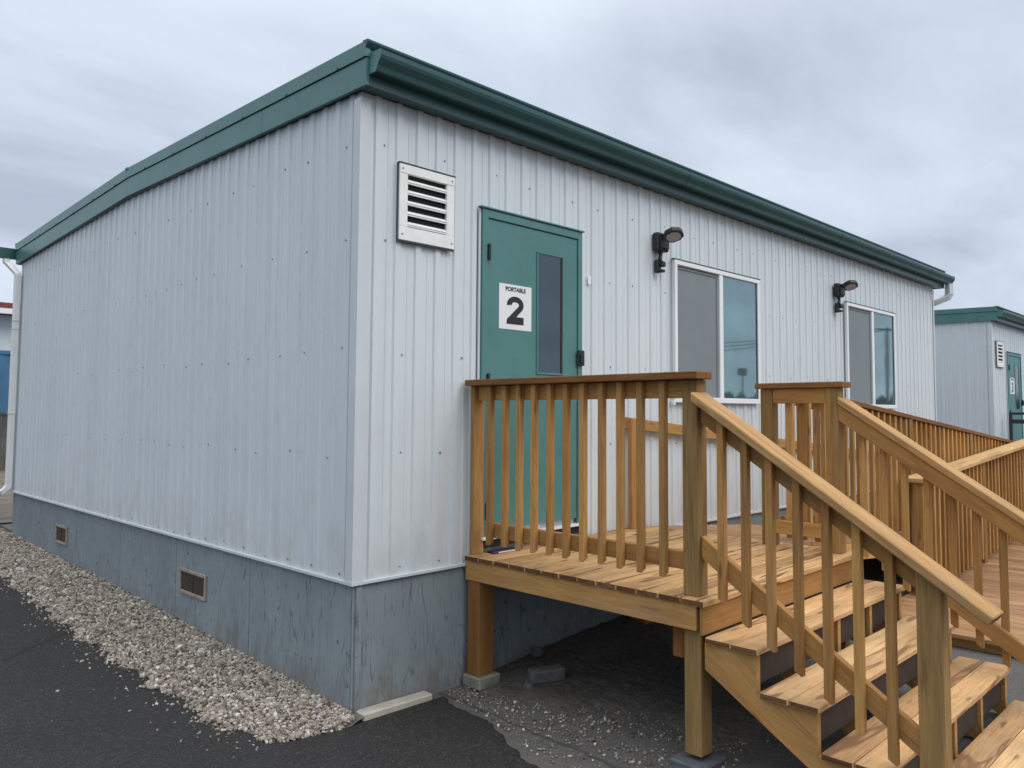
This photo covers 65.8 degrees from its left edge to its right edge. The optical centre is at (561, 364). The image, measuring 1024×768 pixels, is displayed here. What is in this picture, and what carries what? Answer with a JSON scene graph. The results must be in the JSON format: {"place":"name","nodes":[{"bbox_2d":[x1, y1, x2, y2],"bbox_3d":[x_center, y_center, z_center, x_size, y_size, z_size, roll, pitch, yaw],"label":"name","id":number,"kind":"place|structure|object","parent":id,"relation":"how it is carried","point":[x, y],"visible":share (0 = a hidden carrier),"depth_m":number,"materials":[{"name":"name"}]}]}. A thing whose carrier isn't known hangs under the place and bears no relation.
{"place":"outdoors","nodes":[
{"label":"outdoors","id":0,"kind":"place"},
{"bbox_2d":[0,350,10,451],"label":"shipping container","id":1,"kind":"object","parent":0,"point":[4,372],"visible":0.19,"depth_m":19.63,"materials":[{"name":"metal"}]},
{"bbox_2d":[0,471,12,522],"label":"earth ground","id":2,"kind":"structure","parent":0,"point":[6,506],"depth_m":12.48,"materials":[{"name":"grey"}]},
{"bbox_2d":[0,525,538,767],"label":"asphalt road","id":3,"kind":"structure","parent":0,"point":[76,721],"depth_m":4.21,"materials":[{"name":"black asphalt"}]},
{"bbox_2d":[0,522,1023,767],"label":"ground","id":4,"kind":"structure","parent":0,"point":[778,754],"depth_m":4.20,"materials":[{"name":"grey gravel"}]},
{"bbox_2d":[0,412,15,470],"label":"board fence","id":5,"kind":"object","parent":4,"relation":"on","point":[3,431],"visible":0.05,"depth_m":17.83,"materials":[{"name":"grey wood"}]},
{"bbox_2d":[0,302,19,411],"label":"shed building","id":6,"kind":"structure","parent":4,"relation":"on","point":[5,327],"depth_m":21.68,"materials":[{"name":"metal"}]},
{"bbox_2d":[0,528,364,750],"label":"gravel","id":7,"kind":"structure","parent":4,"relation":"on","point":[59,586],"depth_m":5.30,"materials":[{"name":"grey gravel"}]},
{"bbox_2d":[356,691,431,720],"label":"concrete curb","id":8,"kind":"structure","parent":4,"relation":"on","point":[383,708],"depth_m":4.53,"materials":[{"name":"beige concrete"}]},
{"bbox_2d":[0,38,954,713],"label":"portable building","id":9,"kind":"structure","parent":4,"relation":"on","point":[262,340],"depth_m":5.65,"materials":[{"name":"metal"}]},
{"bbox_2d":[499,283,530,331],"bbox_3d":[-0.318,-0.388,5.408,0.003,0.308,0.305,-3,-5,43],"label":"door sign","id":10,"kind":"object","parent":9,"relation":"attached to","point":[514,307],"visible":1,"depth_m":5.40,"materials":[{"name":"white"}]},
{"bbox_2d":[485,219,584,524],"bbox_3d":[-0.169,0.077,5.525,0.060,2.058,0.956,-3,-5,43],"label":"door","id":11,"kind":"structure","parent":9,"relation":"in","point":[545,263],"depth_m":5.54,"materials":[{"name":"green paint"}]},
{"bbox_2d":[653,227,683,272],"bbox_3d":[0.898,-0.949,6.577,0.266,0.360,0.180,-3,-5,43],"label":"floodlight","id":12,"kind":"object","parent":9,"relation":"attached to","point":[661,241],"visible":1,"depth_m":6.59,"materials":[{"name":"black plastic"}]},
{"bbox_2d":[671,258,760,403],"bbox_3d":[1.459,-0.260,7.308,0.038,1.243,1.489,-3,-5,43],"label":"window","id":13,"kind":"structure","parent":9,"relation":"in","point":[716,312],"depth_m":7.29,"materials":[{"name":"white glass"}]},
{"bbox_2d":[834,280,857,312],"bbox_3d":[3.303,-0.786,9.149,0.266,0.360,0.180,-3,-5,43],"label":"floodlight","id":14,"kind":"object","parent":9,"relation":"attached to","point":[841,289],"visible":1,"depth_m":9.16,"materials":[{"name":"black plastic"}]},
{"bbox_2d":[844,301,896,408],"bbox_3d":[3.892,-0.081,9.910,0.038,1.269,1.554,-3,-5,43],"label":"window","id":15,"kind":"structure","parent":9,"relation":"in","point":[870,339],"depth_m":9.88,"materials":[{"name":"white glass"}]},
{"bbox_2d":[476,615,815,751],"bbox_3d":[0.805,1.993,5.024,2.150,0.198,2.500,-3,-5,43],"label":"soil patch","id":16,"kind":"object","parent":4,"relation":"on","point":[630,666],"visible":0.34,"depth_m":4.95,"materials":[{"name":"brown soil"}]},
{"bbox_2d":[463,671,499,690],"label":"paving slab","id":17,"kind":"structure","parent":16,"relation":"on","point":[483,682],"depth_m":4.91,"materials":[{"name":"concrete"}]},
{"bbox_2d":[523,681,534,688],"bbox_3d":[-0.203,2.000,4.901,0.082,0.067,0.084,-3,-5,43],"label":"stone","id":18,"kind":"object","parent":16,"relation":"on","point":[528,685],"visible":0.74,"depth_m":4.88,"materials":[{"name":"grey stone"}]},
{"bbox_2d":[530,646,543,658],"bbox_3d":[-0.176,1.956,5.352,0.091,0.082,0.101,-3,-5,43],"label":"stone","id":19,"kind":"object","parent":16,"relation":"on","point":[536,652],"visible":1,"depth_m":5.32,"materials":[{"name":"grey stone"}]},
{"bbox_2d":[527,664,565,683],"bbox_3d":[-0.098,1.968,5.007,0.231,0.084,0.100,2,-4,-23],"label":"concrete block","id":20,"kind":"object","parent":16,"relation":"on","point":[544,674],"depth_m":4.97,"materials":[{"name":"grey concrete"}]},
{"bbox_2d":[445,686,780,767],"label":"scattered pebbles","id":21,"kind":"object","parent":16,"relation":"on","point":[649,763],"visible":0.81,"depth_m":4.30,"materials":[{"name":"stone"}]},
{"bbox_2d":[465,371,851,757],"bbox_3d":[0.660,1.071,5.082,1.784,1.926,1.876,-3,-5,43],"label":"entrance landing","id":22,"kind":"object","parent":16,"relation":"on","point":[643,573],"visible":0.88,"depth_m":4.49,"materials":[{"name":"brown wood"}]},
{"bbox_2d":[487,547,514,553],"bbox_3d":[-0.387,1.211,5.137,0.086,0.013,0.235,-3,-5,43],"label":"doormat","id":23,"kind":"object","parent":22,"relation":"on","point":[501,550],"visible":0.79,"depth_m":5.11,"materials":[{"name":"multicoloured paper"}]},
{"bbox_2d":[670,750,725,767],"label":"paving slab","id":24,"kind":"structure","parent":16,"relation":"on","point":[683,759],"depth_m":3.86,"materials":[{"name":"grey concrete"}]},
{"bbox_2d":[933,306,1023,440],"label":"portable building","id":25,"kind":"structure","parent":4,"relation":"on","point":[979,356],"depth_m":14.62,"materials":[{"name":"metal"}]},
{"bbox_2d":[1010,378,1014,393],"bbox_3d":[8.610,0.415,15.092,0.003,0.308,0.305,-3,-5,43],"label":"door sign","id":26,"kind":"object","parent":25,"relation":"attached to","point":[1012,388],"visible":1,"depth_m":15.08,"materials":[{"name":"white"}]},
{"bbox_2d":[1008,356,1023,440],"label":"door","id":27,"kind":"structure","parent":25,"relation":"in","point":[1014,362],"depth_m":15.26,"materials":[{"name":"green paint"}]},
{"bbox_2d":[0,0,1023,314],"label":"sky","id":28,"kind":"structure","parent":0,"point":[896,125],"materials":[{"name":"grey"}]},
{"bbox_2d":[625,399,1023,656],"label":"access ramp","id":29,"kind":"structure","parent":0,"point":[994,464],"depth_m":7.21,"materials":[{"name":"brown wood"}]},
{"bbox_2d":[691,392,1023,767],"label":"staircase","id":30,"kind":"structure","parent":0,"point":[936,713],"depth_m":3.66,"materials":[{"name":"brown wood"}]},
{"bbox_2d":[1009,412,1023,440],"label":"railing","id":31,"kind":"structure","parent":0,"point":[1012,421],"depth_m":14.44,"materials":[{"name":"grey metal"}]}
]}

